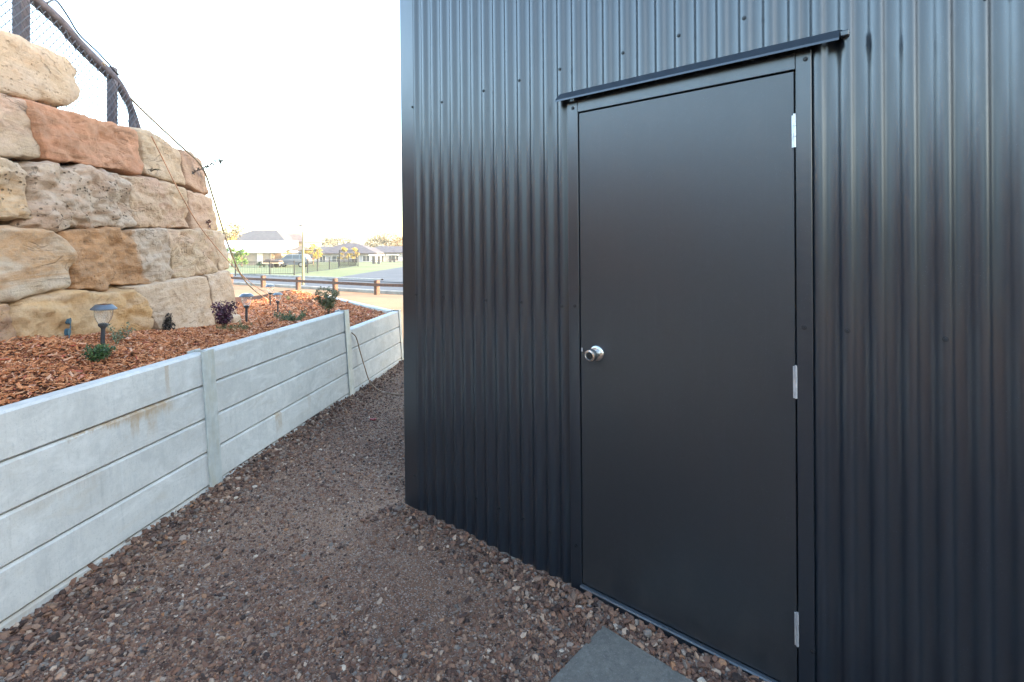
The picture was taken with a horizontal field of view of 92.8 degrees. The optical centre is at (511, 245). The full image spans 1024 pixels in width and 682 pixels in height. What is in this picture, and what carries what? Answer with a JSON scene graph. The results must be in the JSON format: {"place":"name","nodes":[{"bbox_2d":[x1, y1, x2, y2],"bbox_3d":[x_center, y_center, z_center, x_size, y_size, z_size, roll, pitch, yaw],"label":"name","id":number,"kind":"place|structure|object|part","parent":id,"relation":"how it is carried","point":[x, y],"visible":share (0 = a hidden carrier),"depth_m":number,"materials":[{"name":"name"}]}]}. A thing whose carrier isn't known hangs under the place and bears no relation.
{"place":"outdoors","nodes":[
{"label":"outdoors","id":0,"kind":"place"},
{"bbox_2d":[0,290,386,406],"bbox_3d":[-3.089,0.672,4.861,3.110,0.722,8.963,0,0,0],"label":"mulch","id":1,"kind":"object","parent":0,"point":[261,310],"visible":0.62,"depth_m":2.85,"materials":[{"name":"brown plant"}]},
{"bbox_2d":[0,304,17,343],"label":"sandstone block","id":2,"kind":"structure","parent":1,"relation":"on","point":[7,331],"depth_m":2.45,"materials":[{"name":"beige stone"}]},
{"bbox_2d":[0,225,77,302],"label":"sandstone block","id":3,"kind":"structure","parent":2,"relation":"on","point":[36,261],"depth_m":2.64,"materials":[{"name":"beige stone"}]},
{"bbox_2d":[0,286,153,338],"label":"sandstone block","id":4,"kind":"structure","parent":1,"relation":"on","point":[47,314],"depth_m":2.89,"materials":[{"name":"beige stone"}]},
{"bbox_2d":[64,318,71,337],"bbox_3d":[-2.542,0.473,2.789,0.021,0.116,0.028,0,0,-8],"label":"blue tape","id":5,"kind":"object","parent":4,"relation":"attached to","point":[67,331],"visible":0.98,"depth_m":2.79,"materials":[{"name":"blue plastic"}]},
{"bbox_2d":[80,342,117,362],"bbox_3d":[-2.168,0.571,2.567,0.134,0.137,0.163,0,0,-9],"label":"shrub","id":6,"kind":"object","parent":1,"relation":"on","point":[99,352],"visible":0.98,"depth_m":2.53,"materials":[{"name":"green plant"}]},
{"bbox_2d":[90,304,117,343],"bbox_3d":[-2.294,0.507,2.733,0.120,0.356,0.120,2,0,0],"label":"solar light","id":7,"kind":"object","parent":1,"relation":"on","point":[103,314],"visible":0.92,"depth_m":2.71,"materials":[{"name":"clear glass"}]},
{"bbox_2d":[107,321,136,345],"bbox_3d":[-2.343,0.533,2.915,0.139,0.158,0.262,0,0,-42],"label":"shrub","id":8,"kind":"object","parent":1,"relation":"on","point":[115,337],"visible":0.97,"depth_m":2.88,"materials":[{"name":"green plant"}]},
{"bbox_2d":[109,276,214,329],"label":"sandstone block","id":9,"kind":"structure","parent":1,"relation":"on","point":[186,302],"depth_m":4.06,"materials":[{"name":"beige stone"}]},
{"bbox_2d":[55,226,173,291],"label":"sandstone block","id":10,"kind":"structure","parent":9,"relation":"on","point":[108,256],"depth_m":3.39,"materials":[{"name":"beige stone"}]},
{"bbox_2d":[119,175,188,228],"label":"sandstone block","id":11,"kind":"structure","parent":10,"relation":"on","point":[154,202],"depth_m":3.86,"materials":[{"name":"beige stone"}]},
{"bbox_2d":[127,126,184,184],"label":"sandstone block","id":12,"kind":"structure","parent":11,"relation":"on","point":[150,155],"depth_m":3.98,"materials":[{"name":"beige stone"}]},
{"bbox_2d":[166,228,218,278],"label":"sandstone block","id":13,"kind":"structure","parent":9,"relation":"on","point":[193,252],"depth_m":4.32,"materials":[{"name":"beige stone"}]},
{"bbox_2d":[174,190,217,230],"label":"sandstone block","id":14,"kind":"structure","parent":13,"relation":"on","point":[200,205],"depth_m":4.60,"materials":[{"name":"beige stone"}]},
{"bbox_2d":[158,313,175,330],"bbox_3d":[-2.728,0.620,3.842,0.136,0.189,0.132,0,0,37],"label":"dead plant","id":15,"kind":"object","parent":1,"relation":"on","point":[167,325],"visible":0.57,"depth_m":3.83,"materials":[{"name":"black plant"}]},
{"bbox_2d":[199,270,236,324],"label":"sandstone block","id":16,"kind":"structure","parent":1,"relation":"on","point":[220,284],"depth_m":4.83,"materials":[{"name":"beige stone"}]},
{"bbox_2d":[213,230,228,269],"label":"sandstone block","id":17,"kind":"structure","parent":16,"relation":"on","point":[223,263],"depth_m":4.90,"materials":[{"name":"beige stone"}]},
{"bbox_2d":[211,301,238,326],"bbox_3d":[-2.392,0.591,4.051,0.208,0.272,0.203,0,0,0],"label":"purple shrub","id":18,"kind":"object","parent":1,"relation":"on","point":[224,315],"visible":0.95,"depth_m":4.04,"materials":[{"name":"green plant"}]},
{"bbox_2d":[151,136,300,312],"bbox_3d":[-2.843,0.036,5.056,0.286,1.756,2.635,0,0,0],"label":"cord","id":19,"kind":"object","parent":1,"relation":"on","point":[202,229],"visible":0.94,"depth_m":4.36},
{"bbox_2d":[216,319,251,330],"bbox_3d":[-2.206,0.654,3.881,0.349,0.084,0.246,0,0,38],"label":"ground cover plant","id":20,"kind":"object","parent":1,"relation":"on","point":[240,326],"visible":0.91,"depth_m":3.85,"materials":[{"name":"green plant"}]},
{"bbox_2d":[228,314,240,322],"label":"sandstone block","id":21,"kind":"structure","parent":1,"relation":"on","point":[236,318],"depth_m":5.01,"materials":[{"name":"beige stone"}]},
{"bbox_2d":[239,293,253,321],"bbox_3d":[-2.865,0.729,5.259,0.146,0.422,0.146,0,0,0],"label":"solar light","id":22,"kind":"object","parent":1,"relation":"on","point":[246,299],"visible":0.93,"depth_m":5.23,"materials":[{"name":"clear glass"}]},
{"bbox_2d":[265,284,274,304],"bbox_3d":[-3.904,0.854,7.869,0.148,0.444,0.148,-1,0,0],"label":"solar light","id":23,"kind":"object","parent":1,"relation":"on","point":[269,288],"visible":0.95,"depth_m":7.84,"materials":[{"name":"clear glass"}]},
{"bbox_2d":[273,293,282,311],"bbox_3d":[-3.308,0.869,6.886,0.130,0.401,0.130,0,0,0],"label":"solar light","id":24,"kind":"object","parent":1,"relation":"on","point":[278,296],"visible":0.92,"depth_m":6.86,"materials":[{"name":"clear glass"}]},
{"bbox_2d":[273,308,306,320],"bbox_3d":[-2.373,0.798,5.255,0.375,0.210,0.368,0,0,0],"label":"shrub","id":25,"kind":"object","parent":1,"relation":"on","point":[290,317],"visible":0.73,"depth_m":5.19,"materials":[{"name":"green plant"}]},
{"bbox_2d":[312,286,339,313],"bbox_3d":[-2.307,0.711,6.083,0.319,0.402,0.344,0,0,44],"label":"shrub","id":26,"kind":"object","parent":1,"relation":"on","point":[327,303],"visible":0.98,"depth_m":6.06,"materials":[{"name":"green plant"}]},
{"bbox_2d":[0,0,401,245],"label":"sky","id":27,"kind":"structure","parent":0,"point":[299,101],"materials":[{"name":"white"}]},
{"bbox_2d":[226,262,402,276],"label":"lawn","id":28,"kind":"structure","parent":0,"point":[362,267],"depth_m":54.45,"materials":[{"name":"green plant"}]},
{"bbox_2d":[217,220,246,240],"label":"gum tree","id":29,"kind":"object","parent":28,"relation":"on","point":[236,233],"visible":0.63,"depth_m":119.84,"materials":[{"name":"yellow plant"}]},
{"bbox_2d":[226,247,244,266],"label":"garden bush","id":30,"kind":"object","parent":28,"relation":"on","point":[238,260],"visible":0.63,"depth_m":66.16,"materials":[{"name":"green plant"}]},
{"bbox_2d":[233,249,249,266],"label":"garden bush","id":31,"kind":"object","parent":28,"relation":"on","point":[240,251],"visible":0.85,"depth_m":66.95,"materials":[{"name":"green plant"}]},
{"bbox_2d":[224,230,292,240],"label":"house","id":32,"kind":"structure","parent":28,"relation":"on","point":[264,235],"depth_m":146.25,"materials":[{"name":"grey tile"}]},
{"bbox_2d":[224,241,297,264],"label":"garage","id":33,"kind":"structure","parent":28,"relation":"on","point":[258,251],"depth_m":79.09,"materials":[{"name":"white metal"}]},
{"bbox_2d":[257,253,262,263],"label":"door","id":34,"kind":"structure","parent":33,"relation":"in","point":[259,255],"depth_m":76.43,"materials":[{"name":"white"}]},
{"bbox_2d":[263,259,286,267],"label":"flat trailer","id":35,"kind":"object","parent":28,"relation":"on","point":[277,263],"visible":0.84,"depth_m":61.38,"materials":[{"name":"white metal"}]},
{"bbox_2d":[274,253,282,259],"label":"brick wall","id":36,"kind":"structure","parent":28,"relation":"on","point":[277,255],"depth_m":77.88,"materials":[{"name":"beige brick"}]},
{"bbox_2d":[276,253,312,266],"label":"parked car","id":37,"kind":"object","parent":28,"relation":"on","point":[289,259],"visible":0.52,"depth_m":64.18,"materials":[{"name":"grey paint"}]},
{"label":"window","id":38,"kind":"part","parent":37,"relation":"part of","materials":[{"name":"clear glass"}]},
{"bbox_2d":[270,245,318,266],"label":"shade sail","id":39,"kind":"object","parent":28,"relation":"on","point":[299,248],"visible":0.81,"depth_m":68.72,"materials":[{"name":"fabric"}]},
{"bbox_2d":[235,254,356,275],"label":"pool fence","id":40,"kind":"object","parent":28,"relation":"on","point":[339,264],"visible":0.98,"depth_m":45.27,"materials":[{"name":"black metal"}]},
{"bbox_2d":[287,234,323,252],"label":"house","id":41,"kind":"structure","parent":28,"relation":"on","point":[308,240],"depth_m":153.56,"materials":[{"name":"white tile"}]},
{"bbox_2d":[304,244,322,260],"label":"yellow tree","id":42,"kind":"object","parent":28,"relation":"on","point":[312,247],"visible":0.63,"depth_m":75.93,"materials":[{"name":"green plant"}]},
{"bbox_2d":[295,246,332,255],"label":"house","id":43,"kind":"structure","parent":28,"relation":"on","point":[322,247],"depth_m":118.24,"materials":[{"name":"grey tile"}]},
{"bbox_2d":[320,237,339,245],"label":"gum tree","id":44,"kind":"object","parent":28,"relation":"on","point":[327,240],"visible":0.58,"depth_m":164.41,"materials":[{"name":"yellow plant"}]},
{"bbox_2d":[326,236,354,245],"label":"gum tree","id":45,"kind":"object","parent":28,"relation":"on","point":[346,239],"visible":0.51,"depth_m":172.19,"materials":[{"name":"yellow plant"}]},
{"bbox_2d":[340,247,349,258],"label":"yellow tree","id":46,"kind":"object","parent":28,"relation":"on","point":[344,249],"visible":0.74,"depth_m":94.80,"materials":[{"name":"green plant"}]},
{"bbox_2d":[309,243,383,261],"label":"house","id":47,"kind":"structure","parent":28,"relation":"on","point":[367,253],"depth_m":106.50,"materials":[{"name":"tile"}]},
{"bbox_2d":[319,256,325,261],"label":"window","id":48,"kind":"structure","parent":47,"relation":"in","point":[323,257],"depth_m":106.45,"materials":[{"name":"grey glass"}]},
{"bbox_2d":[332,256,340,261],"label":"window","id":49,"kind":"structure","parent":47,"relation":"in","point":[334,258],"depth_m":106.45,"materials":[{"name":"grey glass"}]},
{"bbox_2d":[362,255,369,261],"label":"window","id":50,"kind":"structure","parent":47,"relation":"in","point":[365,258],"depth_m":106.45,"materials":[{"name":"grey glass"}]},
{"bbox_2d":[339,250,358,265],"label":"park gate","id":51,"kind":"structure","parent":28,"relation":"on","point":[345,254],"depth_m":67.89,"materials":[{"name":"metal"}]},
{"bbox_2d":[349,247,359,258],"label":"yellow tree","id":52,"kind":"object","parent":28,"relation":"on","point":[355,253],"visible":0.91,"depth_m":95.77,"materials":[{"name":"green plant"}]},
{"bbox_2d":[364,237,384,247],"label":"gum tree","id":53,"kind":"object","parent":28,"relation":"on","point":[370,245],"visible":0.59,"depth_m":174.31,"materials":[{"name":"yellow plant"}]},
{"bbox_2d":[367,230,400,245],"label":"gum tree","id":54,"kind":"object","parent":28,"relation":"on","point":[380,238],"visible":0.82,"depth_m":176.88,"materials":[{"name":"yellow plant"}]},
{"bbox_2d":[374,246,402,261],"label":"house","id":55,"kind":"structure","parent":28,"relation":"on","point":[386,250],"depth_m":112.54,"materials":[{"name":"paint"}]},
{"bbox_2d":[387,254,398,261],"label":"park shelter","id":56,"kind":"object","parent":28,"relation":"on","point":[390,259],"visible":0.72,"depth_m":103.75,"materials":[{"name":"white metal"}]},
{"bbox_2d":[390,236,401,245],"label":"gum tree","id":57,"kind":"object","parent":28,"relation":"on","point":[397,240],"visible":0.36,"depth_m":171.12,"materials":[{"name":"yellow plant"}]},
{"bbox_2d":[233,284,402,334],"bbox_3d":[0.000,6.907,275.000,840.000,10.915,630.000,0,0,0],"label":"ground","id":58,"kind":"structure","parent":0,"point":[390,301],"depth_m":20.38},
{"bbox_2d":[0,295,403,631],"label":"retaining wall","id":59,"kind":"structure","parent":58,"relation":"on","point":[95,471],"depth_m":2.52,"materials":[{"name":"concrete"}]},
{"bbox_2d":[351,332,403,394],"bbox_3d":[-1.292,1.190,4.977,0.648,0.649,0.168,0,0,-7],"label":"hose","id":60,"kind":"object","parent":59,"relation":"hanging from","point":[366,371],"visible":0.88,"depth_m":4.99,"materials":[{"name":"grey rubber"}]},
{"bbox_2d":[230,274,402,294],"bbox_3d":[-9.604,1.826,23.355,20.055,0.937,0.238,0,0,32],"label":"bollard fence","id":61,"kind":"object","parent":58,"relation":"on","point":[335,283],"visible":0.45,"depth_m":22.54,"materials":[{"name":"brown wood"}]},
{"bbox_2d":[233,275,402,290],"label":"road","id":62,"kind":"structure","parent":0,"point":[327,285],"depth_m":29.75,"materials":[{"name":"grey asphalt"}]},
{"bbox_2d":[297,224,308,284],"bbox_3d":[-11.786,0.620,27.500,0.600,3.628,0.600,0,0,0],"label":"street lamp","id":63,"kind":"object","parent":62,"relation":"on","point":[303,227],"visible":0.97,"depth_m":27.44,"materials":[{"name":"metal"}]},
{"bbox_2d":[230,273,382,279],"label":"kerb","id":64,"kind":"structure","parent":62,"relation":"on","point":[306,276],"depth_m":35.77,"materials":[{"name":"concrete"}]},
{"bbox_2d":[233,282,402,294],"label":"kerb","id":65,"kind":"structure","parent":62,"relation":"on","point":[339,289],"depth_m":23.58,"materials":[{"name":"concrete"}]},
{"bbox_2d":[330,267,402,281],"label":"road","id":66,"kind":"structure","parent":0,"point":[392,275],"depth_m":38.65,"materials":[{"name":"grey asphalt"}]},
{"bbox_2d":[371,256,381,263],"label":"window","id":67,"kind":"structure","parent":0,"point":[374,260],"depth_m":85.75,"materials":[{"name":"white metal"}]},
{"bbox_2d":[0,345,768,681],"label":"gravel yard","id":68,"kind":"structure","parent":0,"point":[419,583],"depth_m":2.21,"materials":[{"name":"brown gravel"}]},
{"bbox_2d":[550,626,693,681],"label":"paver","id":69,"kind":"object","parent":68,"relation":"on","point":[605,654],"visible":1,"depth_m":1.73,"materials":[{"name":"grey concrete"}]},
{"bbox_2d":[400,0,1023,681],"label":"shed","id":70,"kind":"structure","parent":68,"relation":"on","point":[712,326],"depth_m":1.72,"materials":[{"name":"grey metal"}]},
{"bbox_2d":[579,72,798,681],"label":"door","id":71,"kind":"structure","parent":70,"relation":"in","point":[689,384],"depth_m":1.81,"materials":[{"name":"metal"}]},
{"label":"earth bank","id":72,"kind":"structure","parent":0,"visible":0},
{"bbox_2d":[0,157,32,220],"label":"sandstone block","id":73,"kind":"structure","parent":72,"relation":"on","point":[13,203],"depth_m":2.63,"materials":[{"name":"beige stone"}]},
{"bbox_2d":[0,93,40,160],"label":"sandstone block","id":74,"kind":"structure","parent":73,"relation":"on","point":[18,141],"depth_m":2.68,"materials":[{"name":"beige stone"}]},
{"bbox_2d":[0,30,80,107],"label":"sandstone block","id":75,"kind":"structure","parent":74,"relation":"on","point":[36,73],"depth_m":2.88,"materials":[{"name":"beige stone"}]},
{"bbox_2d":[0,161,136,231],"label":"sandstone block","id":76,"kind":"structure","parent":72,"relation":"on","point":[59,197],"depth_m":3.01,"materials":[{"name":"beige stone"}]},
{"bbox_2d":[9,96,143,175],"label":"sandstone block","id":77,"kind":"structure","parent":76,"relation":"on","point":[60,136],"depth_m":3.15,"materials":[{"name":"brown stone"}]},
{"bbox_2d":[0,0,140,165],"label":"fence","id":78,"kind":"object","parent":77,"relation":"on","point":[21,24],"visible":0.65,"depth_m":3.29,"materials":[{"name":"metal"}]},
{"bbox_2d":[102,62,266,298],"bbox_3d":[-3.522,-0.175,6.176,0.334,2.308,5.429,0,0,-15],"label":"irrigation pipe","id":79,"kind":"object","parent":78,"relation":"attached to","point":[159,126],"visible":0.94,"depth_m":4.73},
{"bbox_2d":[177,149,208,194],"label":"sandstone block","id":80,"kind":"structure","parent":72,"relation":"on","point":[196,182],"depth_m":4.57,"materials":[{"name":"brown stone"}]},
{"bbox_2d":[192,158,222,174],"bbox_3d":[-2.914,-0.730,4.626,0.312,0.219,0.062,0,0,-30],"label":"twig","id":81,"kind":"object","parent":80,"relation":"on","point":[211,163],"visible":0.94,"depth_m":4.64,"materials":[{"name":"brown plant"}]}
]}

